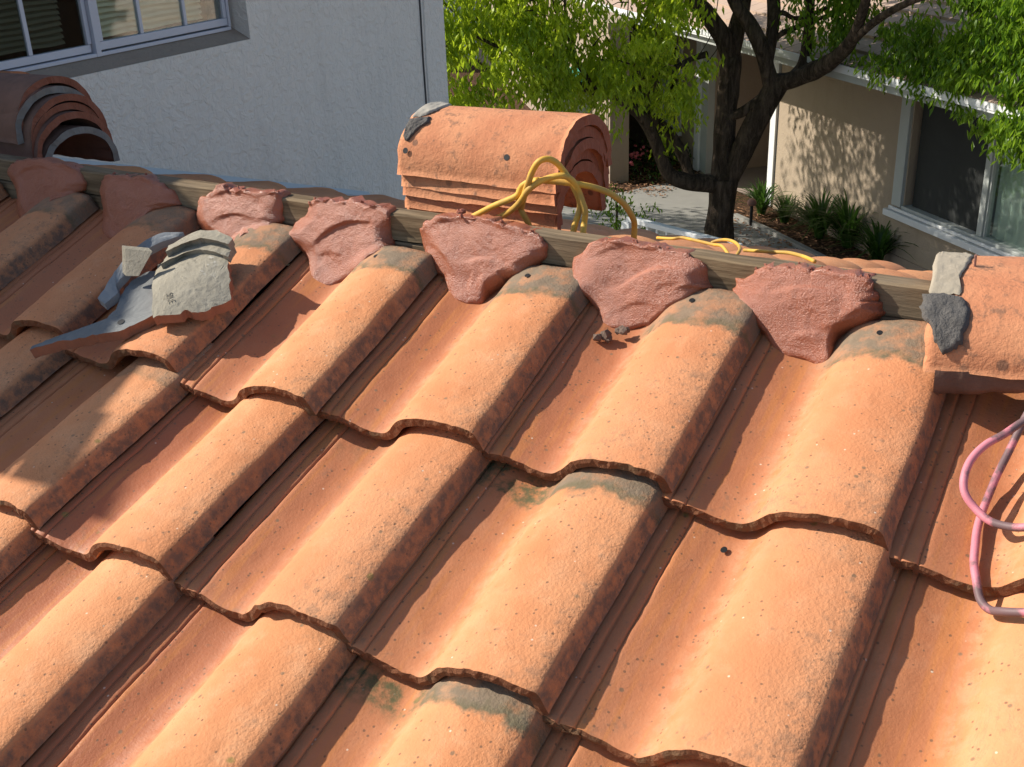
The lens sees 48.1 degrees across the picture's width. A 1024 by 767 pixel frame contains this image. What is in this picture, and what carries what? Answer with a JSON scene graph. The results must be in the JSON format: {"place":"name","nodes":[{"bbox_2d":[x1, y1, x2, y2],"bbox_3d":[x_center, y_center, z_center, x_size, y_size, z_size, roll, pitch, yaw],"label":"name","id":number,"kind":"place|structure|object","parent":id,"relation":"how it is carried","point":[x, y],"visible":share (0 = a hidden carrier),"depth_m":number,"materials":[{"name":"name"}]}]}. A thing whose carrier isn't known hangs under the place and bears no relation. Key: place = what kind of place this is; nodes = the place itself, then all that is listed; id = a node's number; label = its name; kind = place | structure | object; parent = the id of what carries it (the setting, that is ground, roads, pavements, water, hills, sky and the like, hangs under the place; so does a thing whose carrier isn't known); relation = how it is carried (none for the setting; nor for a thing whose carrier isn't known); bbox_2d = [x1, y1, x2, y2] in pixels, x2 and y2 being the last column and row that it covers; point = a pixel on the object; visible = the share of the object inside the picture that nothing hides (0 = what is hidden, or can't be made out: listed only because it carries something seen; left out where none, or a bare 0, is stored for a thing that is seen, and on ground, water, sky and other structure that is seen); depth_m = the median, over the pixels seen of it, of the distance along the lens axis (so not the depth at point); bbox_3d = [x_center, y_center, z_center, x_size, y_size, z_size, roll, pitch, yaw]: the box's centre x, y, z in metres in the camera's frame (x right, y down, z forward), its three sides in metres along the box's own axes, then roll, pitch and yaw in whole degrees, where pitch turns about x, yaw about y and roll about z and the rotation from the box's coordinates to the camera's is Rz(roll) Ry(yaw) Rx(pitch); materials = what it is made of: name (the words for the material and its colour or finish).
{"place":"outdoors","nodes":[
{"label":"outdoors","id":0,"kind":"place"},
{"bbox_2d":[49,265,325,536],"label":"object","id":1,"kind":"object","parent":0,"point":[262,290],"depth_m":1.83,"materials":[{"name":"ceramic"}]},
{"bbox_2d":[0,183,8,200],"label":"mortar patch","id":2,"kind":"object","parent":1,"relation":"on","point":[4,194],"visible":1,"depth_m":2.45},
{"bbox_2d":[0,506,42,582],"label":"clay tile","id":3,"kind":"object","parent":1,"relation":"on","point":[20,543],"visible":0.39,"depth_m":1.64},
{"bbox_2d":[0,343,213,529],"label":"clay tile","id":4,"kind":"object","parent":3,"relation":"on","point":[71,428],"visible":0.85,"depth_m":1.80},
{"bbox_2d":[65,223,300,372],"bbox_3d":[-0.585,-0.162,2.034,0.304,0.073,0.376,12,46,28],"label":"clay tile","id":5,"kind":"object","parent":4,"relation":"on","point":[263,256],"visible":0.45,"depth_m":1.96,"materials":[{"name":"orange ceramic"}]},
{"bbox_2d":[30,271,155,358],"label":"broken tile","id":6,"kind":"object","parent":5,"relation":"on","point":[131,315],"visible":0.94,"depth_m":1.91,"materials":[{"name":"grey ceramic"}]},
{"bbox_2d":[122,245,151,275],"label":"broken tile","id":7,"kind":"object","parent":6,"relation":"on","point":[134,260],"visible":1,"depth_m":1.97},
{"bbox_2d":[98,232,184,309],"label":"broken tile","id":8,"kind":"object","parent":6,"relation":"on","point":[109,297],"visible":0.79,"depth_m":1.98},
{"bbox_2d":[152,230,236,325],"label":"broken tile","id":9,"kind":"object","parent":5,"relation":"on","point":[192,278],"visible":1,"depth_m":1.93,"materials":[{"name":"grey ceramic"}]},
{"bbox_2d":[196,182,290,240],"bbox_3d":[-0.521,-0.294,2.128,0.224,0.142,0.113,12,28,28],"label":"mortar patch","id":10,"kind":"object","parent":5,"relation":"on","point":[232,210],"visible":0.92,"depth_m":2.11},
{"bbox_2d":[0,536,214,766],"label":"clay tile","id":11,"kind":"object","parent":1,"relation":"on","point":[74,631],"visible":0.8,"depth_m":1.48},
{"bbox_2d":[30,392,324,580],"bbox_3d":[-0.482,0.106,1.723,0.304,0.074,0.426,12,43,27],"label":"clay tile","id":12,"kind":"object","parent":11,"relation":"on","point":[169,493],"visible":0.72,"depth_m":1.66,"materials":[{"name":"ceramic"}]},
{"bbox_2d":[180,246,436,415],"bbox_3d":[-0.337,-0.101,1.890,0.305,0.075,0.376,12,46,28],"label":"clay tile","id":13,"kind":"object","parent":12,"relation":"on","point":[295,330],"visible":0.98,"depth_m":1.85,"materials":[{"name":"orange ceramic"}]},
{"bbox_2d":[289,195,395,284],"bbox_3d":[-0.307,-0.246,2.021,0.227,0.163,0.103,12,28,28],"label":"mortar patch","id":14,"kind":"object","parent":13,"relation":"on","point":[336,240],"visible":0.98,"depth_m":2.00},
{"bbox_2d":[21,594,356,766],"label":"clay tile","id":15,"kind":"object","parent":1,"relation":"on","point":[188,681],"visible":0.67,"depth_m":1.38,"materials":[{"name":"ceramic"}]},
{"bbox_2d":[174,419,490,643],"bbox_3d":[-0.228,0.161,1.587,0.305,0.075,0.428,12,43,28],"label":"clay tile","id":16,"kind":"object","parent":15,"relation":"on","point":[332,525],"visible":0.84,"depth_m":1.53,"materials":[{"name":"ceramic"}]},
{"bbox_2d":[317,265,588,450],"bbox_3d":[-0.083,-0.056,1.764,0.304,0.074,0.376,12,46,28],"label":"clay tile","id":17,"kind":"object","parent":16,"relation":"on","point":[440,356],"visible":0.96,"depth_m":1.73,"materials":[{"name":"orange ceramic"}]},
{"bbox_2d":[420,212,547,303],"bbox_3d":[-0.054,-0.197,1.887,0.248,0.151,0.089,12,28,28],"label":"mortar patch","id":18,"kind":"object","parent":17,"relation":"on","point":[480,259],"visible":0.99,"depth_m":1.87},
{"bbox_2d":[159,174,226,182],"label":"clay tile","id":19,"kind":"object","parent":1,"relation":"on","point":[217,179],"visible":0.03,"depth_m":4.06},
{"bbox_2d":[121,166,151,173],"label":"clay tile","id":20,"kind":"object","parent":19,"relation":"on","point":[137,169],"visible":0.08,"depth_m":3.76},
{"bbox_2d":[221,182,283,188],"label":"clay tile","id":21,"kind":"object","parent":1,"relation":"on","point":[276,185],"visible":0.02,"depth_m":3.93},
{"bbox_2d":[181,174,216,182],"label":"clay tile","id":22,"kind":"object","parent":21,"relation":"on","point":[204,178],"visible":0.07,"depth_m":3.64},
{"bbox_2d":[95,165,132,171],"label":"clay tile","id":23,"kind":"object","parent":22,"relation":"on","point":[115,167],"visible":0.13,"depth_m":3.35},
{"bbox_2d":[227,181,286,188],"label":"clay tile","id":24,"kind":"object","parent":1,"relation":"on","point":[283,186],"visible":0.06,"depth_m":4.36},
{"bbox_2d":[235,183,279,189],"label":"clay tile","id":25,"kind":"object","parent":1,"relation":"on","point":[271,186],"visible":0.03,"depth_m":3.52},
{"bbox_2d":[160,174,201,180],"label":"clay tile","id":26,"kind":"object","parent":25,"relation":"on","point":[185,176],"visible":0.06,"depth_m":3.23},
{"bbox_2d":[349,194,389,196],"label":"clay tile","id":27,"kind":"object","parent":1,"relation":"on","point":[376,195],"visible":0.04,"depth_m":4.49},
{"bbox_2d":[285,188,333,191],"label":"clay tile","id":28,"kind":"object","parent":27,"relation":"on","point":[293,190],"visible":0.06,"depth_m":4.14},
{"bbox_2d":[364,197,395,199],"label":"clay tile","id":29,"kind":"object","parent":1,"relation":"on","point":[374,198],"visible":0.09,"depth_m":4.04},
{"bbox_2d":[291,190,347,195],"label":"clay tile","id":30,"kind":"object","parent":29,"relation":"on","point":[319,191],"visible":0.09,"depth_m":3.76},
{"bbox_2d":[372,199,404,203],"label":"clay tile","id":31,"kind":"object","parent":1,"relation":"on","point":[389,201],"visible":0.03,"depth_m":3.64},
{"bbox_2d":[300,192,350,197],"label":"clay tile","id":32,"kind":"object","parent":31,"relation":"on","point":[317,194],"visible":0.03,"depth_m":3.35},
{"bbox_2d":[235,184,272,188],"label":"clay tile","id":33,"kind":"object","parent":32,"relation":"on","point":[263,186],"visible":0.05,"depth_m":3.09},
{"bbox_2d":[391,203,404,207],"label":"clay tile","id":34,"kind":"object","parent":1,"relation":"on","point":[399,205],"visible":0.02,"depth_m":3.20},
{"bbox_2d":[314,195,349,199],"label":"clay tile","id":35,"kind":"object","parent":34,"relation":"on","point":[334,196],"visible":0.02,"depth_m":2.95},
{"bbox_2d":[273,655,551,766],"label":"clay tile","id":36,"kind":"object","parent":1,"relation":"on","point":[367,713],"visible":0.56,"depth_m":1.30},
{"bbox_2d":[346,460,667,714],"bbox_3d":[0.008,0.210,1.460,0.303,0.074,0.425,12,43,28],"label":"clay tile","id":37,"kind":"object","parent":36,"relation":"on","point":[512,578],"visible":0.78,"depth_m":1.40,"materials":[{"name":"ceramic"}]},
{"bbox_2d":[481,288,760,492],"bbox_3d":[0.157,-0.008,1.636,0.304,0.072,0.377,12,46,28],"label":"clay tile","id":38,"kind":"object","parent":37,"relation":"on","point":[646,401],"visible":0.89,"depth_m":1.59,"materials":[{"name":"orange ceramic"}]},
{"bbox_2d":[593,329,611,342],"bbox_3d":[0.136,-0.072,1.724,0.029,0.022,0.020,1,25,7],"label":"mortar crumb","id":39,"kind":"object","parent":38,"relation":"on","point":[605,335],"visible":1,"depth_m":1.72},
{"bbox_2d":[615,325,629,334],"bbox_3d":[0.165,-0.080,1.724,0.024,0.016,0.021,12,28,28],"label":"mortar crumb","id":40,"kind":"object","parent":38,"relation":"on","point":[622,330],"visible":1,"depth_m":1.72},
{"bbox_2d":[572,236,712,329],"bbox_3d":[0.193,-0.142,1.754,0.230,0.147,0.089,12,28,28],"label":"mortar patch","id":41,"kind":"object","parent":38,"relation":"on","point":[631,283],"visible":0.96,"depth_m":1.74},
{"bbox_2d":[0,154,930,320],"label":"ridge board","id":42,"kind":"object","parent":1,"relation":"on","point":[900,298],"visible":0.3,"depth_m":1.82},
{"bbox_2d":[578,224,617,232],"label":"clay tile","id":43,"kind":"object","parent":1,"relation":"on","point":[608,229],"visible":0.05,"depth_m":3.69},
{"bbox_2d":[531,728,725,766],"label":"clay tile","id":44,"kind":"object","parent":1,"relation":"on","point":[561,749],"visible":0.19,"depth_m":1.25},
{"bbox_2d":[542,508,896,766],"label":"clay tile","id":45,"kind":"object","parent":44,"relation":"on","point":[710,642],"visible":0.8,"depth_m":1.28,"materials":[{"name":"orange ceramic"}]},
{"bbox_2d":[661,319,946,550],"bbox_3d":[0.392,0.045,1.506,0.304,0.074,0.377,12,47,28],"label":"clay tile","id":46,"kind":"object","parent":45,"relation":"on","point":[842,435],"visible":0.81,"depth_m":1.46,"materials":[{"name":"orange ceramic"}]},
{"bbox_2d":[733,262,885,363],"bbox_3d":[0.417,-0.097,1.638,0.220,0.147,0.086,12,28,28],"label":"mortar patch","id":47,"kind":"object","parent":46,"relation":"on","point":[804,310],"visible":0.96,"depth_m":1.61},
{"bbox_2d":[919,251,1023,394],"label":"ridge tile","id":48,"kind":"object","parent":46,"relation":"on","point":[971,307],"visible":1,"depth_m":1.44,"materials":[{"name":"ceramic"}]},
{"bbox_2d":[610,235,654,242],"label":"clay tile","id":49,"kind":"object","parent":1,"relation":"on","point":[642,238],"visible":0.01,"depth_m":2.56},
{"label":"clay tile","id":50,"kind":"object","parent":49,"relation":"on","visible":0},
{"bbox_2d":[407,160,605,229],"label":"ridge tile","id":51,"kind":"object","parent":50,"relation":"on","point":[586,171],"visible":0.1,"depth_m":2.08,"materials":[{"name":"ceramic"}]},
{"bbox_2d":[405,149,598,226],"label":"ridge tile","id":52,"kind":"object","parent":51,"relation":"on","point":[545,219],"visible":0.1,"depth_m":2.03,"materials":[{"name":"ceramic"}]},
{"bbox_2d":[403,138,608,214],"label":"ridge tile","id":53,"kind":"object","parent":52,"relation":"on","point":[595,146],"visible":0.15,"depth_m":2.02,"materials":[{"name":"ceramic"}]},
{"bbox_2d":[401,126,608,205],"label":"ridge tile","id":54,"kind":"object","parent":53,"relation":"on","point":[493,192],"visible":0.23,"depth_m":2.00,"materials":[{"name":"ceramic"}]},
{"bbox_2d":[397,102,611,193],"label":"ridge tile","id":55,"kind":"object","parent":54,"relation":"on","point":[502,148],"visible":0.96,"depth_m":1.99,"materials":[{"name":"ceramic"}]},
{"bbox_2d":[617,228,659,235],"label":"clay tile","id":56,"kind":"object","parent":1,"relation":"on","point":[642,230],"visible":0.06,"depth_m":3.98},
{"bbox_2d":[660,235,690,239],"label":"clay tile","id":57,"kind":"object","parent":1,"relation":"on","point":[672,236],"visible":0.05,"depth_m":3.57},
{"bbox_2d":[611,231,662,240],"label":"clay tile","id":58,"kind":"object","parent":57,"relation":"on","point":[647,235],"visible":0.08,"depth_m":3.25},
{"bbox_2d":[561,226,612,235],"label":"clay tile","id":59,"kind":"object","parent":58,"relation":"on","point":[593,230],"visible":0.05,"depth_m":2.97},
{"bbox_2d":[778,248,815,256],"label":"clay tile","id":60,"kind":"object","parent":1,"relation":"on","point":[801,252],"visible":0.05,"depth_m":3.71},
{"bbox_2d":[748,246,777,254],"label":"clay tile","id":61,"kind":"object","parent":60,"relation":"on","point":[761,247],"visible":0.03,"depth_m":3.43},
{"bbox_2d":[707,243,750,251],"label":"clay tile","id":62,"kind":"object","parent":61,"relation":"on","point":[731,247],"visible":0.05,"depth_m":3.11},
{"bbox_2d":[658,239,713,249],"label":"clay tile","id":63,"kind":"object","parent":62,"relation":"on","point":[682,242],"visible":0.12,"depth_m":2.83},
{"bbox_2d":[868,260,906,270],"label":"clay tile","id":64,"kind":"object","parent":1,"relation":"on","point":[890,265],"visible":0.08,"depth_m":3.56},
{"bbox_2d":[843,258,884,268],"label":"clay tile","id":65,"kind":"object","parent":64,"relation":"on","point":[862,263],"visible":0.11,"depth_m":3.28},
{"bbox_2d":[811,256,861,268],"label":"clay tile","id":66,"kind":"object","parent":65,"relation":"on","point":[834,261],"visible":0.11,"depth_m":2.98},
{"bbox_2d":[772,254,826,265],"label":"clay tile","id":67,"kind":"object","parent":66,"relation":"on","point":[789,257],"visible":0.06,"depth_m":2.68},
{"bbox_2d":[729,250,778,258],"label":"clay tile","id":68,"kind":"object","parent":67,"relation":"on","point":[764,255],"visible":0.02,"depth_m":2.42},
{"bbox_2d":[685,246,720,251],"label":"clay tile","id":69,"kind":"object","parent":68,"relation":"on","point":[704,248],"visible":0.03,"depth_m":2.17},
{"bbox_2d":[472,156,816,262],"bbox_3d":[0.317,-0.289,2.042,0.550,0.325,0.600,19,32,38],"label":"yellow hose","id":70,"kind":"object","parent":69,"relation":"on","point":[530,183],"visible":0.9,"depth_m":1.89,"materials":[{"name":"rubber"}]},
{"bbox_2d":[819,567,1023,766],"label":"clay tile","id":71,"kind":"object","parent":1,"relation":"on","point":[938,679],"visible":0.66,"depth_m":1.21,"materials":[{"name":"ceramic"}]},
{"bbox_2d":[889,392,1023,595],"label":"clay tile","id":72,"kind":"object","parent":71,"relation":"on","point":[932,536],"visible":0.76,"depth_m":1.37,"materials":[{"name":"orange ceramic"}]},
{"bbox_2d":[959,412,1023,616],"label":"pink hose","id":73,"kind":"object","parent":72,"relation":"on","point":[1015,429],"visible":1,"depth_m":1.33,"materials":[{"name":"rubber"}]},
{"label":"clay tile","id":74,"kind":"object","parent":1,"relation":"on","visible":0},
{"bbox_2d":[42,124,119,161],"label":"ridge tile","id":75,"kind":"object","parent":74,"relation":"on","point":[83,142],"visible":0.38,"depth_m":2.75,"materials":[{"name":"ceramic"}]},
{"bbox_2d":[34,110,112,157],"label":"ridge tile","id":76,"kind":"object","parent":75,"relation":"on","point":[64,117],"visible":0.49,"depth_m":2.64,"materials":[{"name":"ceramic"}]},
{"bbox_2d":[0,102,97,157],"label":"ridge tile","id":77,"kind":"object","parent":76,"relation":"on","point":[25,149],"visible":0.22,"depth_m":2.61,"materials":[{"name":"ceramic"}]},
{"bbox_2d":[22,93,106,142],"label":"ridge tile","id":78,"kind":"object","parent":77,"relation":"on","point":[39,109],"visible":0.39,"depth_m":2.60,"materials":[{"name":"ceramic"}]},
{"bbox_2d":[0,85,83,144],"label":"ridge tile","id":79,"kind":"object","parent":78,"relation":"on","point":[10,128],"visible":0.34,"depth_m":2.58,"materials":[{"name":"ceramic"}]},
{"bbox_2d":[0,73,91,129],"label":"ridge tile","id":80,"kind":"object","parent":79,"relation":"on","point":[17,90],"visible":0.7,"depth_m":2.61,"materials":[{"name":"ceramic"}]},
{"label":"clay tile","id":81,"kind":"object","parent":1,"relation":"on","visible":0},
{"bbox_2d":[0,326,72,416],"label":"clay tile","id":82,"kind":"object","parent":81,"relation":"on","point":[24,372],"visible":0.56,"depth_m":1.95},
{"bbox_2d":[0,205,200,340],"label":"clay tile","id":83,"kind":"object","parent":82,"relation":"on","point":[59,288],"visible":0.83,"depth_m":2.13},
{"bbox_2d":[99,171,181,238],"bbox_3d":[-0.740,-0.341,2.263,0.231,0.148,0.087,12,28,28],"label":"mortar patch","id":84,"kind":"object","parent":83,"relation":"on","point":[127,199],"visible":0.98,"depth_m":2.24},
{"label":"clay tile","id":85,"kind":"object","parent":1,"relation":"on","visible":0},
{"bbox_2d":[897,270,932,279],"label":"clay tile","id":86,"kind":"object","parent":85,"relation":"on","point":[923,275],"visible":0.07,"depth_m":2.57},
{"bbox_2d":[861,268,918,278],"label":"clay tile","id":87,"kind":"object","parent":86,"relation":"on","point":[885,271],"visible":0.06,"depth_m":2.30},
{"bbox_2d":[447,59,871,259],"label":"ground","id":88,"kind":"structure","parent":0,"point":[808,242],"depth_m":16.53,"materials":[{"name":"soil"}]},
{"bbox_2d":[0,0,448,265],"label":"stucco house","id":89,"kind":"structure","parent":88,"relation":"on","point":[336,95],"depth_m":4.29,"materials":[{"name":"paint"}]},
{"bbox_2d":[0,0,230,71],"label":"window","id":90,"kind":"structure","parent":89,"relation":"in","point":[35,34],"depth_m":3.77,"materials":[{"name":"metal"}]},
{"bbox_2d":[476,0,632,183],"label":"garden building","id":91,"kind":"structure","parent":88,"relation":"on","point":[619,169],"depth_m":17.65,"materials":[{"name":"beige paint"}]},
{"bbox_2d":[573,183,662,229],"bbox_3d":[1.318,-1.987,14.411,1.049,0.990,0.943,-20,30,-33],"label":"leafy shrub","id":92,"kind":"object","parent":88,"relation":"on","point":[617,221],"visible":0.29,"depth_m":14.28,"materials":[{"name":"green plant"}]},
{"bbox_2d":[629,134,693,184],"bbox_3d":[2.179,-3.552,18.245,1.267,0.554,1.440,12,28,28],"label":"flower bush","id":93,"kind":"object","parent":88,"relation":"on","point":[632,155],"visible":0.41,"depth_m":18.14,"materials":[{"name":"red plant"}]},
{"bbox_2d":[443,0,1023,239],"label":"tree","id":94,"kind":"object","parent":88,"relation":"on","point":[522,31],"visible":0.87,"depth_m":12.41,"materials":[{"name":"green plant"}]},
{"bbox_2d":[699,166,767,195],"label":"porch floor","id":95,"kind":"structure","parent":88,"relation":"on","point":[751,175],"depth_m":17.82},
{"bbox_2d":[609,158,870,259],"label":"fallen leaves","id":96,"kind":"object","parent":88,"relation":"on","point":[678,163],"visible":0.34,"depth_m":15.72,"materials":[{"name":"brown plant"}]},
{"bbox_2d":[736,179,796,215],"bbox_3d":[3.522,-2.582,15.940,1.105,0.487,1.200,12,28,28],"label":"strap leaf plant","id":97,"kind":"object","parent":88,"relation":"on","point":[759,194],"visible":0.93,"depth_m":15.97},
{"bbox_2d":[733,213,827,256],"bbox_3d":[3.910,-1.506,14.111,0.106,0.050,4.411,-11,26,-18],"label":"path edging","id":98,"kind":"object","parent":88,"relation":"on","point":[777,234],"visible":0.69,"depth_m":15.06,"materials":[{"name":"concrete"}]},
{"bbox_2d":[763,193,803,222],"bbox_3d":[3.668,-2.378,15.598,0.710,0.395,0.735,-14,27,-23],"label":"strap leaf plant","id":99,"kind":"object","parent":88,"relation":"on","point":[784,219],"visible":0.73,"depth_m":15.62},
{"bbox_2d":[580,0,1023,270],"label":"beige house","id":100,"kind":"structure","parent":88,"relation":"on","point":[933,184],"depth_m":13.74,"materials":[{"name":"paint"}]},
{"bbox_2d":[659,43,682,135],"bbox_3d":[2.634,-4.848,18.727,0.240,1.430,0.840,-10,26,-17],"label":"window","id":101,"kind":"structure","parent":100,"relation":"in","point":[681,50],"depth_m":18.64,"materials":[{"name":"glass"}]},
{"bbox_2d":[882,97,1023,256],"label":"window","id":102,"kind":"structure","parent":100,"relation":"in","point":[966,202],"depth_m":12.73,"materials":[{"name":"grey paint"}]},
{"bbox_2d":[759,188,855,239],"bbox_3d":[4.032,-2.187,14.885,1.670,0.623,1.663,12,28,28],"label":"strap leaf plant","id":103,"kind":"object","parent":88,"relation":"on","point":[815,206],"visible":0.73,"depth_m":14.92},
{"bbox_2d":[784,187,877,248],"bbox_3d":[4.242,-2.077,14.508,1.649,0.727,1.610,12,28,28],"label":"strap leaf plant","id":104,"kind":"object","parent":88,"relation":"on","point":[844,222],"visible":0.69,"depth_m":14.49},
{"bbox_2d":[821,216,916,260],"bbox_3d":[4.429,-1.746,13.951,1.527,0.582,1.528,12,28,28],"label":"strap leaf plant","id":105,"kind":"object","parent":88,"relation":"on","point":[878,243],"visible":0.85,"depth_m":13.93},
{"bbox_2d":[562,183,798,249],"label":"path","id":106,"kind":"structure","parent":0,"point":[683,209],"depth_m":16.31,"materials":[{"name":"concrete"}]},
{"bbox_2d":[621,216,742,245],"bbox_3d":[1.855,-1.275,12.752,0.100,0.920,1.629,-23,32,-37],"label":"edging","id":107,"kind":"object","parent":106,"relation":"on","point":[648,224],"visible":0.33,"depth_m":12.69,"materials":[{"name":"white concrete"}]},
{"bbox_2d":[747,198,756,225],"bbox_3d":[3.243,-2.325,15.538,0.124,0.379,0.124,12,28,28],"label":"path light","id":108,"kind":"object","parent":106,"relation":"on","point":[751,202],"visible":1,"depth_m":15.49,"materials":[{"name":"black metal"}]},
{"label":"clay tile","id":109,"kind":"object","parent":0,"visible":0},
{"bbox_2d":[0,192,98,289],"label":"clay tile","id":110,"kind":"object","parent":109,"relation":"on","point":[35,233],"visible":0.98,"depth_m":2.27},
{"bbox_2d":[7,157,86,217],"bbox_3d":[-0.976,-0.390,2.378,0.248,0.147,0.104,12,28,28],"label":"mortar patch","id":111,"kind":"object","parent":110,"relation":"on","point":[35,181],"visible":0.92,"depth_m":2.36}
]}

